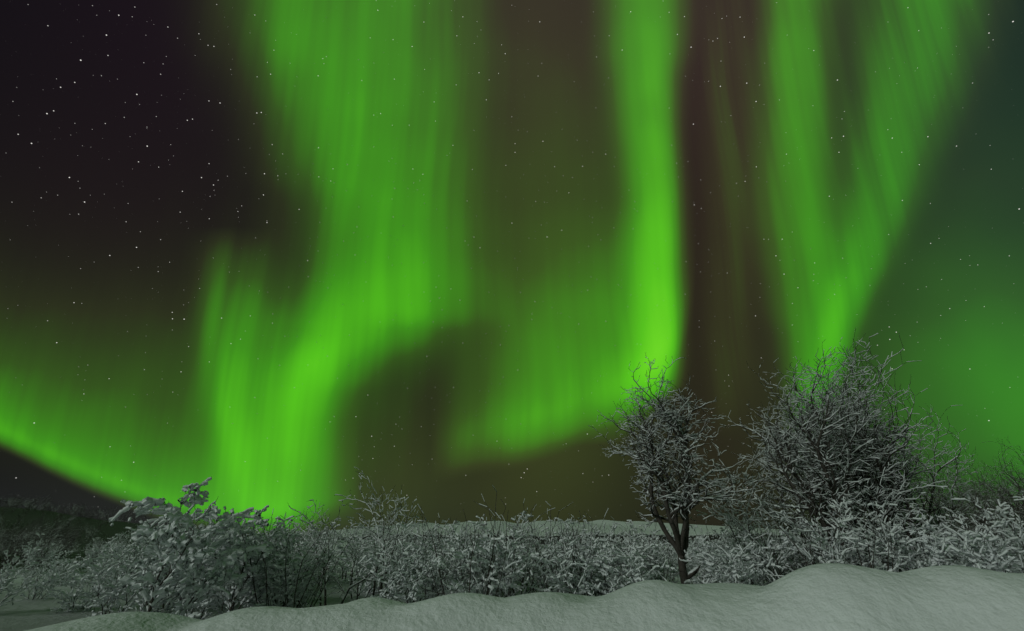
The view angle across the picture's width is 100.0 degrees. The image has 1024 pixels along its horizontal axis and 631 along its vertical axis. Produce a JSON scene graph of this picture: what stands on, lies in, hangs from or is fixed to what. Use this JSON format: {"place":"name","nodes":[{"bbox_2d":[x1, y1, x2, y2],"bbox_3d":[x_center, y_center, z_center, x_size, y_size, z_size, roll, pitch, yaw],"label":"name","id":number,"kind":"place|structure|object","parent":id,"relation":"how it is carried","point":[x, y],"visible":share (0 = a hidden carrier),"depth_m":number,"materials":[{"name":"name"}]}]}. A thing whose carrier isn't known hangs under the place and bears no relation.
{"place":"outdoors","nodes":[
{"label":"outdoors","id":0,"kind":"place"},
{"bbox_2d":[0,507,1023,630],"bbox_3d":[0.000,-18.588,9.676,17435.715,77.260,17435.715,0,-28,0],"label":"ground","id":1,"kind":"structure","parent":0,"point":[831,597],"depth_m":3.47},
{"bbox_2d":[0,521,36,571],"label":"bush","id":2,"kind":"object","parent":1,"relation":"on","point":[11,541],"visible":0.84,"depth_m":14.74,"materials":[{"name":"grey plant"}]},
{"bbox_2d":[0,543,46,605],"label":"bush","id":3,"kind":"object","parent":1,"relation":"on","point":[7,581],"visible":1,"depth_m":6.94,"materials":[{"name":"grey plant"}]},
{"bbox_2d":[16,532,64,572],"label":"bush","id":4,"kind":"object","parent":1,"relation":"on","point":[51,555],"visible":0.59,"depth_m":14.23,"materials":[{"name":"grey plant"}]},
{"bbox_2d":[15,550,79,599],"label":"bush","id":5,"kind":"object","parent":1,"relation":"on","point":[42,586],"visible":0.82,"depth_m":8.11,"materials":[{"name":"grey plant"}]},
{"bbox_2d":[20,532,77,580],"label":"bush","id":6,"kind":"object","parent":1,"relation":"on","point":[46,552],"visible":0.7,"depth_m":10.85,"materials":[{"name":"grey plant"}]},
{"bbox_2d":[36,553,85,584],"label":"bush","id":7,"kind":"object","parent":1,"relation":"on","point":[56,564],"visible":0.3,"depth_m":10.47,"materials":[{"name":"grey plant"}]},
{"bbox_2d":[43,558,117,612],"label":"bush","id":8,"kind":"object","parent":1,"relation":"on","point":[79,592],"visible":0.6,"depth_m":7.03,"materials":[{"name":"grey plant"}]},
{"bbox_2d":[81,538,107,563],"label":"bush","id":9,"kind":"object","parent":1,"relation":"on","point":[90,550],"visible":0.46,"depth_m":17.83,"materials":[{"name":"grey plant"}]},
{"bbox_2d":[72,545,146,591],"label":"bush","id":10,"kind":"object","parent":1,"relation":"on","point":[100,556],"visible":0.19,"depth_m":8.92,"materials":[{"name":"grey plant"}]},
{"bbox_2d":[79,536,140,577],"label":"bush","id":11,"kind":"object","parent":1,"relation":"on","point":[111,542],"visible":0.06,"depth_m":11.36,"materials":[{"name":"grey plant"}]},
{"bbox_2d":[96,533,148,582],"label":"bush","id":12,"kind":"object","parent":1,"relation":"on","point":[119,546],"visible":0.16,"depth_m":10.57,"materials":[{"name":"grey plant"}]},
{"bbox_2d":[67,527,190,616],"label":"bush","id":13,"kind":"object","parent":1,"relation":"on","point":[118,587],"visible":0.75,"depth_m":6.36,"materials":[{"name":"grey plant"}]},
{"bbox_2d":[117,539,213,612],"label":"bush","id":14,"kind":"object","parent":1,"relation":"on","point":[167,609],"visible":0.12,"depth_m":6.95,"materials":[{"name":"grey plant"}]},
{"bbox_2d":[130,512,231,608],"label":"bush","id":15,"kind":"object","parent":1,"relation":"on","point":[146,542],"visible":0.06,"depth_m":7.31,"materials":[{"name":"grey plant"}]},
{"bbox_2d":[101,477,273,618],"bbox_3d":[-4.251,3.178,5.599,1.676,1.979,1.915,-16,-32,28],"label":"snow-covered bush","id":16,"kind":"object","parent":1,"relation":"on","point":[202,554],"visible":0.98,"depth_m":5.35,"materials":[{"name":"snow"}]},
{"bbox_2d":[160,548,243,619],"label":"bush","id":17,"kind":"object","parent":1,"relation":"on","point":[207,600],"visible":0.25,"depth_m":6.19,"materials":[{"name":"grey plant"}]},
{"bbox_2d":[207,556,270,615],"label":"bush","id":18,"kind":"object","parent":1,"relation":"on","point":[226,602],"visible":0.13,"depth_m":6.54,"materials":[{"name":"grey plant"}]},
{"bbox_2d":[195,505,312,611],"bbox_3d":[-3.920,3.715,6.329,1.425,1.682,1.628,-6,-28,11],"label":"bush","id":19,"kind":"object","parent":1,"relation":"on","point":[253,555],"visible":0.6,"depth_m":6.13,"materials":[{"name":"grey plant"}]},
{"bbox_2d":[209,508,348,607],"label":"stems","id":20,"kind":"object","parent":1,"relation":"on","point":[255,591],"visible":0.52,"depth_m":6.12,"materials":[{"name":"grey plant"}]},
{"bbox_2d":[244,516,324,603],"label":"bush","id":21,"kind":"object","parent":1,"relation":"on","point":[279,518],"visible":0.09,"depth_m":7.92,"materials":[{"name":"grey plant"}]},
{"bbox_2d":[229,513,347,607],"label":"bush","id":22,"kind":"object","parent":1,"relation":"on","point":[305,564],"visible":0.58,"depth_m":6.34,"materials":[{"name":"grey plant"}]},
{"bbox_2d":[240,546,337,607],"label":"bush","id":23,"kind":"object","parent":1,"relation":"on","point":[278,594],"visible":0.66,"depth_m":6.20,"materials":[{"name":"grey plant"}]},
{"bbox_2d":[243,508,360,607],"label":"stems","id":24,"kind":"object","parent":1,"relation":"on","point":[319,586],"visible":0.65,"depth_m":6.12,"materials":[{"name":"grey plant"}]},
{"bbox_2d":[290,522,330,578],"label":"bush","id":25,"kind":"object","parent":1,"relation":"on","point":[313,544],"visible":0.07,"depth_m":10.58,"materials":[{"name":"grey plant"}]},
{"bbox_2d":[286,517,343,555],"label":"bush","id":26,"kind":"object","parent":1,"relation":"on","point":[301,540],"visible":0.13,"depth_m":13.15,"materials":[{"name":"grey plant"}]},
{"bbox_2d":[312,548,343,581],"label":"bush","id":27,"kind":"object","parent":1,"relation":"on","point":[325,577],"visible":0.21,"depth_m":11.41,"materials":[{"name":"grey plant"}]},
{"bbox_2d":[289,499,403,605],"bbox_3d":[-3.048,4.348,7.672,2.153,1.878,1.443,2,-28,-4],"label":"bush","id":28,"kind":"object","parent":1,"relation":"on","point":[336,566],"visible":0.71,"depth_m":7.47,"materials":[{"name":"grey plant"}]},
{"bbox_2d":[313,515,383,580],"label":"bush","id":29,"kind":"object","parent":1,"relation":"on","point":[355,551],"visible":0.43,"depth_m":11.34,"materials":[{"name":"grey plant"}]},
{"bbox_2d":[329,521,398,599],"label":"bush","id":30,"kind":"object","parent":1,"relation":"on","point":[358,574],"visible":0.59,"depth_m":8.52,"materials":[{"name":"grey plant"}]},
{"bbox_2d":[334,467,420,597],"bbox_3d":[-2.264,3.763,7.099,2.038,2.397,1.027,-12,-30,22],"label":"bush","id":31,"kind":"object","parent":1,"relation":"on","point":[390,521],"visible":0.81,"depth_m":7.15,"materials":[{"name":"grey plant"}]},
{"bbox_2d":[354,539,410,593],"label":"bush","id":32,"kind":"object","parent":1,"relation":"on","point":[367,589],"visible":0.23,"depth_m":9.26,"materials":[{"name":"grey plant"}]},
{"bbox_2d":[358,521,458,603],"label":"bush","id":33,"kind":"object","parent":1,"relation":"on","point":[414,588],"visible":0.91,"depth_m":6.18,"materials":[{"name":"grey plant"}]},
{"bbox_2d":[386,546,450,602],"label":"stems","id":34,"kind":"object","parent":1,"relation":"on","point":[429,582],"visible":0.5,"depth_m":6.14,"materials":[{"name":"grey plant"}]},
{"bbox_2d":[388,541,460,601],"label":"bush","id":35,"kind":"object","parent":1,"relation":"on","point":[431,583],"visible":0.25,"depth_m":6.96,"materials":[{"name":"grey plant"}]},
{"bbox_2d":[403,519,468,581],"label":"bush","id":36,"kind":"object","parent":1,"relation":"on","point":[421,538],"visible":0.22,"depth_m":9.89,"materials":[{"name":"grey plant"}]},
{"bbox_2d":[411,514,472,577],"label":"bush","id":37,"kind":"object","parent":1,"relation":"on","point":[434,533],"visible":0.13,"depth_m":10.78,"materials":[{"name":"grey plant"}]},
{"bbox_2d":[412,519,495,595],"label":"bush","id":38,"kind":"object","parent":1,"relation":"on","point":[453,575],"visible":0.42,"depth_m":7.10,"materials":[{"name":"grey plant"}]},
{"bbox_2d":[392,485,517,595],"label":"stems","id":39,"kind":"object","parent":1,"relation":"on","point":[488,589],"visible":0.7,"depth_m":6.26,"materials":[{"name":"grey plant"}]},
{"bbox_2d":[424,514,502,593],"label":"stems","id":40,"kind":"object","parent":1,"relation":"on","point":[460,560],"visible":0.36,"depth_m":6.87,"materials":[{"name":"grey plant"}]},
{"bbox_2d":[427,526,504,594],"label":"bush","id":41,"kind":"object","parent":1,"relation":"on","point":[448,559],"visible":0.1,"depth_m":8.31,"materials":[{"name":"grey plant"}]},
{"bbox_2d":[447,529,526,597],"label":"bush","id":42,"kind":"object","parent":1,"relation":"on","point":[461,530],"visible":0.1,"depth_m":7.97,"materials":[{"name":"grey plant"}]},
{"bbox_2d":[438,524,539,596],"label":"bush","id":43,"kind":"object","parent":1,"relation":"on","point":[505,585],"visible":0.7,"depth_m":6.30,"materials":[{"name":"white plant"}]},
{"bbox_2d":[448,515,545,596],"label":"stems","id":44,"kind":"object","parent":1,"relation":"on","point":[527,537],"visible":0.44,"depth_m":6.61,"materials":[{"name":"grey plant"}]},
{"bbox_2d":[459,511,552,595],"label":"bush","id":45,"kind":"object","parent":1,"relation":"on","point":[532,590],"visible":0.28,"depth_m":7.42,"materials":[{"name":"grey plant"}]},
{"bbox_2d":[468,507,555,596],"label":"bush","id":46,"kind":"object","parent":1,"relation":"on","point":[537,541],"visible":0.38,"depth_m":7.07,"materials":[{"name":"grey plant"}]},
{"bbox_2d":[525,501,596,594],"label":"stems","id":47,"kind":"object","parent":1,"relation":"on","point":[565,544],"visible":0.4,"depth_m":7.11,"materials":[{"name":"grey plant"}]},
{"bbox_2d":[537,530,585,591],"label":"bush","id":48,"kind":"object","parent":1,"relation":"on","point":[560,559],"visible":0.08,"depth_m":8.21,"materials":[{"name":"grey plant"}]},
{"bbox_2d":[517,499,608,593],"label":"stems","id":49,"kind":"object","parent":1,"relation":"on","point":[560,542],"visible":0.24,"depth_m":7.50,"materials":[{"name":"grey plant"}]},
{"bbox_2d":[525,517,605,594],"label":"stems","id":50,"kind":"object","parent":1,"relation":"on","point":[562,553],"visible":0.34,"depth_m":7.10,"materials":[{"name":"grey plant"}]},
{"bbox_2d":[522,517,621,595],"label":"bush","id":51,"kind":"object","parent":1,"relation":"on","point":[561,581],"visible":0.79,"depth_m":6.49,"materials":[{"name":"grey plant"}]},
{"bbox_2d":[546,513,608,574],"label":"bush","id":52,"kind":"object","parent":1,"relation":"on","point":[552,538],"visible":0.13,"depth_m":10.09,"materials":[{"name":"grey plant"}]},
{"bbox_2d":[554,525,619,594],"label":"bush","id":53,"kind":"object","parent":1,"relation":"on","point":[560,533],"visible":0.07,"depth_m":9.43,"materials":[{"name":"grey plant"}]},
{"bbox_2d":[549,515,647,596],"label":"bush","id":54,"kind":"object","parent":1,"relation":"on","point":[618,545],"visible":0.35,"depth_m":7.12,"materials":[{"name":"grey plant"}]},
{"bbox_2d":[573,536,676,594],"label":"bush","id":55,"kind":"object","parent":1,"relation":"on","point":[636,567],"visible":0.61,"depth_m":6.26,"materials":[{"name":"white plant"}]},
{"bbox_2d":[599,529,650,574],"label":"bush","id":56,"kind":"object","parent":1,"relation":"on","point":[623,534],"visible":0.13,"depth_m":8.69,"materials":[{"name":"grey plant"}]},
{"bbox_2d":[593,531,662,594],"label":"bush","id":57,"kind":"object","parent":1,"relation":"on","point":[638,545],"visible":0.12,"depth_m":8.33,"materials":[{"name":"grey plant"}]},
{"bbox_2d":[601,543,658,587],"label":"bush","id":58,"kind":"object","parent":1,"relation":"on","point":[639,551],"visible":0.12,"depth_m":8.12,"materials":[{"name":"grey plant"}]},
{"bbox_2d":[626,530,676,580],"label":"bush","id":59,"kind":"object","parent":1,"relation":"on","point":[664,560],"visible":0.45,"depth_m":7.90,"materials":[{"name":"grey plant"}]},
{"bbox_2d":[639,529,671,579],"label":"bush","id":60,"kind":"object","parent":1,"relation":"on","point":[660,556],"visible":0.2,"depth_m":9.03,"materials":[{"name":"grey plant"}]},
{"bbox_2d":[622,524,690,581],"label":"bush","id":61,"kind":"object","parent":1,"relation":"on","point":[670,562],"visible":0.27,"depth_m":9.29,"materials":[{"name":"grey plant"}]},
{"bbox_2d":[637,531,688,582],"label":"bush","id":62,"kind":"object","parent":1,"relation":"on","point":[674,559],"visible":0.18,"depth_m":10.14,"materials":[{"name":"grey plant"}]},
{"bbox_2d":[588,352,765,583],"bbox_3d":[3.008,2.993,8.092,2.679,4.502,3.187,0,-28,0],"label":"tree","id":63,"kind":"object","parent":1,"relation":"on","point":[686,502],"visible":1,"depth_m":7.76,"materials":[{"name":"grey plant"}]},
{"bbox_2d":[673,550,722,583],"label":"bush","id":64,"kind":"object","parent":1,"relation":"on","point":[690,565],"visible":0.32,"depth_m":9.21,"materials":[{"name":"grey plant"}]},
{"bbox_2d":[673,530,735,583],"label":"bush","id":65,"kind":"object","parent":1,"relation":"on","point":[693,542],"visible":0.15,"depth_m":11.27,"materials":[{"name":"grey plant"}]},
{"bbox_2d":[686,524,737,582],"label":"bush","id":66,"kind":"object","parent":1,"relation":"on","point":[695,549],"visible":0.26,"depth_m":10.01,"materials":[{"name":"grey plant"}]},
{"bbox_2d":[678,535,783,585],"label":"bush","id":67,"kind":"object","parent":1,"relation":"on","point":[748,572],"visible":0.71,"depth_m":6.62,"materials":[{"name":"white plant"}]},
{"bbox_2d":[700,518,766,583],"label":"bush","id":68,"kind":"object","parent":1,"relation":"on","point":[715,546],"visible":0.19,"depth_m":9.41,"materials":[{"name":"grey plant"}]},
{"bbox_2d":[702,447,801,583],"bbox_3d":[5.201,4.517,9.348,1.348,3.146,2.674,15,-31,-27],"label":"bush","id":69,"kind":"object","parent":1,"relation":"on","point":[743,487],"visible":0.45,"depth_m":9.48,"materials":[{"name":"grey plant"}]},
{"bbox_2d":[713,509,807,585],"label":"bush","id":70,"kind":"object","parent":1,"relation":"on","point":[763,548],"visible":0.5,"depth_m":7.18,"materials":[{"name":"grey plant"}]},
{"bbox_2d":[735,524,813,580],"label":"bush","id":71,"kind":"object","parent":1,"relation":"on","point":[769,576],"visible":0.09,"depth_m":8.72,"materials":[{"name":"grey plant"}]},
{"bbox_2d":[742,503,820,574],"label":"stems","id":72,"kind":"object","parent":1,"relation":"on","point":[788,546],"visible":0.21,"depth_m":7.38,"materials":[{"name":"grey plant"}]},
{"bbox_2d":[696,474,870,581],"bbox_3d":[4.610,3.932,7.364,2.541,2.216,1.704,-10,-29,18],"label":"bush","id":73,"kind":"object","parent":1,"relation":"on","point":[735,522],"visible":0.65,"depth_m":7.25,"materials":[{"name":"grey plant"}]},
{"bbox_2d":[756,516,834,574],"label":"bush","id":74,"kind":"object","parent":1,"relation":"on","point":[797,552],"visible":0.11,"depth_m":8.17,"materials":[{"name":"grey plant"}]},
{"bbox_2d":[714,339,901,565],"bbox_3d":[5.686,2.958,8.372,2.761,4.864,2.804,21,-34,-35],"label":"tree","id":75,"kind":"object","parent":1,"relation":"on","point":[829,484],"visible":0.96,"depth_m":8.20,"materials":[{"name":"grey plant"}]},
{"bbox_2d":[775,535,854,573],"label":"stems","id":76,"kind":"object","parent":1,"relation":"on","point":[799,547],"visible":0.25,"depth_m":6.11,"materials":[{"name":"brown plant"}]},
{"bbox_2d":[731,343,902,557],"bbox_3d":[6.663,3.550,9.642,3.178,5.225,3.788,-5,-28,10],"label":"tree","id":77,"kind":"object","parent":1,"relation":"on","point":[844,374],"visible":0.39,"depth_m":9.27,"materials":[{"name":"grey plant"}]},
{"bbox_2d":[746,377,893,542],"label":"tree","id":78,"kind":"object","parent":1,"relation":"on","point":[802,468],"visible":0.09,"depth_m":10.71,"materials":[{"name":"grey plant"}]},
{"bbox_2d":[763,490,904,576],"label":"stems","id":79,"kind":"object","parent":1,"relation":"on","point":[848,536],"visible":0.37,"depth_m":6.30,"materials":[{"name":"brown plant"}]},
{"bbox_2d":[752,329,917,559],"bbox_3d":[6.537,3.196,8.859,3.089,5.080,3.683,-15,-31,27],"label":"tree","id":80,"kind":"object","parent":1,"relation":"on","point":[850,460],"visible":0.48,"depth_m":8.35,"materials":[{"name":"grey plant"}]},
{"bbox_2d":[773,492,913,571],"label":"bush","id":81,"kind":"object","parent":1,"relation":"on","point":[837,557],"visible":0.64,"depth_m":6.46,"materials":[{"name":"white plant"}]},
{"bbox_2d":[798,524,896,567],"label":"bush","id":82,"kind":"object","parent":1,"relation":"on","point":[858,560],"visible":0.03,"depth_m":7.73,"materials":[{"name":"grey plant"}]},
{"bbox_2d":[745,364,953,561],"bbox_3d":[7.598,3.802,9.531,3.618,4.804,3.158,-22,-35,35],"label":"tree","id":83,"kind":"object","parent":1,"relation":"on","point":[894,432],"visible":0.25,"depth_m":9.37,"materials":[{"name":"grey plant"}]},
{"bbox_2d":[771,361,932,549],"bbox_3d":[7.247,3.629,9.570,3.948,5.241,3.445,8,-28,-14],"label":"tree","id":84,"kind":"object","parent":1,"relation":"on","point":[870,497],"visible":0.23,"depth_m":9.50,"materials":[{"name":"grey plant"}]},
{"bbox_2d":[804,540,901,569],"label":"bush","id":85,"kind":"object","parent":1,"relation":"on","point":[863,559],"visible":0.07,"depth_m":6.97,"materials":[{"name":"grey plant"}]},
{"bbox_2d":[772,371,934,571],"bbox_3d":[7.941,3.744,10.035,2.389,5.244,3.489,-25,-36,39],"label":"tree","id":86,"kind":"object","parent":1,"relation":"on","point":[844,426],"visible":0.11,"depth_m":9.95,"materials":[{"name":"grey plant"}]},
{"bbox_2d":[787,382,931,569],"bbox_3d":[7.458,3.509,8.901,2.545,4.277,3.028,-19,-33,32],"label":"tree","id":87,"kind":"object","parent":1,"relation":"on","point":[892,475],"visible":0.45,"depth_m":8.73,"materials":[{"name":"grey plant"}]},
{"bbox_2d":[821,459,948,569],"bbox_3d":[6.154,3.619,7.046,1.027,2.397,2.038,21,-34,-35],"label":"bush","id":88,"kind":"object","parent":1,"relation":"on","point":[893,499],"visible":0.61,"depth_m":7.12,"materials":[{"name":"grey plant"}]},
{"bbox_2d":[847,496,943,570],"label":"stems","id":89,"kind":"object","parent":1,"relation":"on","point":[916,530],"visible":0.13,"depth_m":6.90,"materials":[{"name":"grey plant"}]},
{"bbox_2d":[848,509,950,570],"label":"bush","id":90,"kind":"object","parent":1,"relation":"on","point":[903,536],"visible":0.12,"depth_m":7.90,"materials":[{"name":"grey plant"}]},
{"bbox_2d":[848,499,988,571],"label":"bush","id":91,"kind":"object","parent":1,"relation":"on","point":[908,555],"visible":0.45,"depth_m":6.39,"materials":[{"name":"white plant"}]},
{"bbox_2d":[873,405,972,564],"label":"tree","id":92,"kind":"object","parent":1,"relation":"on","point":[933,476],"visible":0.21,"depth_m":11.27,"materials":[{"name":"grey plant"}]},
{"bbox_2d":[905,473,989,539],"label":"bush","id":93,"kind":"object","parent":1,"relation":"on","point":[949,503],"visible":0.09,"depth_m":22.03,"materials":[{"name":"grey plant"}]},
{"bbox_2d":[903,434,995,559],"bbox_3d":[10.283,4.896,10.738,2.354,3.871,2.806,22,-35,-36],"label":"bush","id":94,"kind":"object","parent":1,"relation":"on","point":[946,488],"visible":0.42,"depth_m":10.75,"materials":[{"name":"grey plant"}]},
{"bbox_2d":[890,515,1023,572],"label":"bush","id":95,"kind":"object","parent":1,"relation":"on","point":[1007,564],"visible":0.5,"depth_m":5.97,"materials":[{"name":"white plant"}]},
{"bbox_2d":[904,502,1023,558],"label":"bush","id":96,"kind":"object","parent":1,"relation":"on","point":[963,527],"visible":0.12,"depth_m":8.12,"materials":[{"name":"grey plant"}]},
{"bbox_2d":[910,452,1023,535],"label":"bush","id":97,"kind":"object","parent":1,"relation":"on","point":[928,490],"visible":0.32,"depth_m":17.03,"materials":[{"name":"grey plant"}]},
{"bbox_2d":[916,519,1018,563],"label":"bush","id":98,"kind":"object","parent":1,"relation":"on","point":[938,526],"visible":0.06,"depth_m":7.61,"materials":[{"name":"grey plant"}]},
{"bbox_2d":[921,452,1018,532],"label":"bush","id":99,"kind":"object","parent":1,"relation":"on","point":[979,492],"visible":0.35,"depth_m":20.71,"materials":[{"name":"grey plant"}]},
{"bbox_2d":[937,486,1004,541],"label":"bush","id":100,"kind":"object","parent":1,"relation":"on","point":[967,512],"visible":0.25,"depth_m":19.93,"materials":[{"name":"grey plant"}]},
{"bbox_2d":[930,439,1023,522],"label":"bush","id":101,"kind":"object","parent":1,"relation":"on","point":[1012,482],"visible":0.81,"depth_m":16.71,"materials":[{"name":"grey plant"}]},
{"bbox_2d":[932,438,1023,544],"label":"bush","id":102,"kind":"object","parent":1,"relation":"on","point":[1001,487],"visible":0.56,"depth_m":16.92,"materials":[{"name":"grey plant"}]},
{"bbox_2d":[940,459,1023,532],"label":"bush","id":103,"kind":"object","parent":1,"relation":"on","point":[990,491],"visible":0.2,"depth_m":24.62,"materials":[{"name":"grey plant"}]},
{"bbox_2d":[946,486,1023,572],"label":"bush","id":104,"kind":"object","parent":1,"relation":"on","point":[1010,535],"visible":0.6,"depth_m":6.16,"materials":[{"name":"white plant"}]},
{"bbox_2d":[951,444,1023,535],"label":"bush","id":105,"kind":"object","parent":1,"relation":"on","point":[999,491],"visible":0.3,"depth_m":20.19,"materials":[{"name":"grey plant"}]},
{"bbox_2d":[0,0,1023,532],"label":"sky","id":106,"kind":"structure","parent":0,"point":[271,251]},
{"bbox_2d":[284,520,883,546],"bbox_3d":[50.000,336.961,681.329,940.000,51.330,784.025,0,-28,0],"label":"snowy ground","id":107,"kind":"structure","parent":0,"point":[709,528],"depth_m":524.52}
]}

